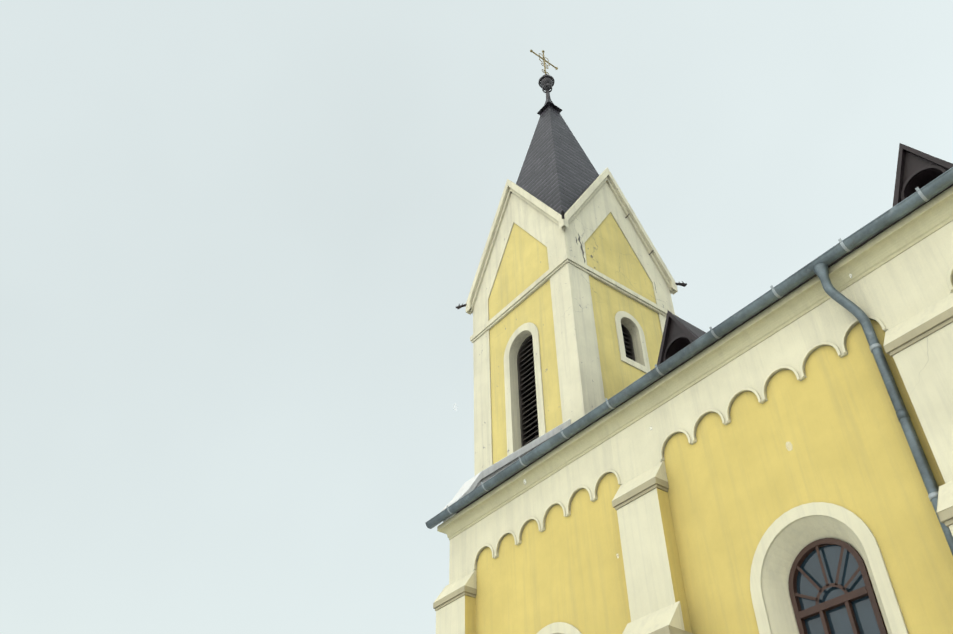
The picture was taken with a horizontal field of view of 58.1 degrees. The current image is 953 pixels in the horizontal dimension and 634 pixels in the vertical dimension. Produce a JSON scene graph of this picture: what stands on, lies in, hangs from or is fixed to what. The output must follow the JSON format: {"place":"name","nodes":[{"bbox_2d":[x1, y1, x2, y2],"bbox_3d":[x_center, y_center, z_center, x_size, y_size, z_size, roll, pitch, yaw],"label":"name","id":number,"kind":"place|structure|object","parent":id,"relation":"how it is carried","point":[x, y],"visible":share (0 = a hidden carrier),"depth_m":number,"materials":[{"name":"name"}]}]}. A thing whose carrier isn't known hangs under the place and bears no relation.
{"place":"outdoors","nodes":[
{"label":"outdoors","id":0,"kind":"place"},
{"bbox_2d":[0,0,952,633],"label":"sky","id":1,"kind":"structure","parent":0,"point":[242,241],"materials":[{"name":"white"}]},
{"bbox_2d":[489,213,661,463],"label":"tower walls","id":2,"kind":"structure","parent":0,"point":[524,264],"depth_m":20.49,"materials":[{"name":"yellow paint"}]},
{"bbox_2d":[516,98,598,213],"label":"spire roof","id":3,"kind":"structure","parent":2,"relation":"on","point":[558,173],"depth_m":24.89,"materials":[{"name":"grey tile"}]},
{"bbox_2d":[530,50,561,114],"bbox_3d":[2.370,-8.049,29.131,1.260,3.590,0.600,26,-47,-27],"label":"cross finial","id":4,"kind":"object","parent":3,"relation":"on","point":[546,81],"visible":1,"depth_m":28.87,"materials":[{"name":"metal"}]},
{"bbox_2d":[466,167,677,474],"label":"tower trim","id":5,"kind":"structure","parent":2,"relation":"attached to","point":[569,272],"depth_m":20.64,"materials":[{"name":"beige paint"}]},
{"bbox_2d":[456,210,686,308],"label":"tower spouts","id":6,"kind":"object","parent":5,"relation":"attached to","point":[683,284],"visible":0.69,"depth_m":22.36,"materials":[{"name":"grey metal"}]},
{"bbox_2d":[517,324,635,447],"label":"louvered windows","id":7,"kind":"structure","parent":2,"relation":"in","point":[524,351],"depth_m":19.90,"materials":[{"name":"black wood"}]},
{"bbox_2d":[576,234,656,292],"bbox_3d":[3.478,-1.190,21.200,2.739,0.980,0.030,26,-47,-27],"label":"peeled tower paint","id":8,"kind":"object","parent":2,"relation":"attached to","point":[591,255],"visible":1,"depth_m":20.65,"materials":[{"name":"white paint"}]},
{"bbox_2d":[453,274,851,557],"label":"snowflakes","id":9,"kind":"object","parent":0,"point":[651,429],"visible":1,"depth_m":0.88,"materials":[{"name":"white"}]},
{"bbox_2d":[445,184,952,519],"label":"roof edge","id":10,"kind":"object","parent":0,"point":[846,254],"depth_m":10.71,"materials":[{"name":"grey metal"}]},
{"bbox_2d":[657,143,952,365],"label":"roof dormers","id":11,"kind":"object","parent":10,"relation":"on","point":[917,168],"visible":0.52,"depth_m":11.25,"materials":[{"name":"metal"}]},
{"label":"ground","id":12,"kind":"structure","parent":0,"visible":0},
{"bbox_2d":[475,320,952,633],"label":"nave walls","id":13,"kind":"structure","parent":12,"relation":"on","point":[742,481],"depth_m":9.58,"materials":[{"name":"yellow paint"}]},
{"bbox_2d":[441,419,570,521],"bbox_3d":[3.228,3.426,17.982,9.300,4.592,0.500,26,-47,-27],"label":"gable coping","id":14,"kind":"object","parent":13,"relation":"attached to","point":[475,481],"visible":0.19,"depth_m":15.44,"materials":[{"name":"sheet metal"}]},
{"bbox_2d":[426,167,952,554],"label":"gutter and downpipe","id":15,"kind":"object","parent":13,"relation":"attached to","point":[818,266],"visible":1,"depth_m":9.77,"materials":[{"name":"metal"}]},
{"bbox_2d":[433,292,952,633],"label":"buttresses","id":16,"kind":"structure","parent":13,"relation":"attached to","point":[918,347],"depth_m":9.89,"materials":[{"name":"beige paint"}]},
{"bbox_2d":[437,186,952,539],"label":"cornice","id":17,"kind":"structure","parent":13,"relation":"attached to","point":[930,217],"depth_m":10.81,"materials":[{"name":"beige paint"}]},
{"bbox_2d":[449,221,952,584],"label":"frieze","id":18,"kind":"object","parent":13,"relation":"attached to","point":[903,286],"visible":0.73,"depth_m":10.58,"materials":[{"name":"beige paint"}]},
{"bbox_2d":[473,264,952,568],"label":"nave frieze beads","id":19,"kind":"object","parent":18,"relation":"attached to","point":[809,352],"visible":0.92,"depth_m":10.73},
{"bbox_2d":[537,502,908,633],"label":"nave window surrounds","id":20,"kind":"object","parent":13,"relation":"attached to","point":[857,526],"visible":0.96,"depth_m":8.86,"materials":[{"name":"beige paint"}]},
{"bbox_2d":[788,538,887,633],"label":"nave windows","id":21,"kind":"structure","parent":13,"relation":"in","point":[831,590],"depth_m":8.73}
]}

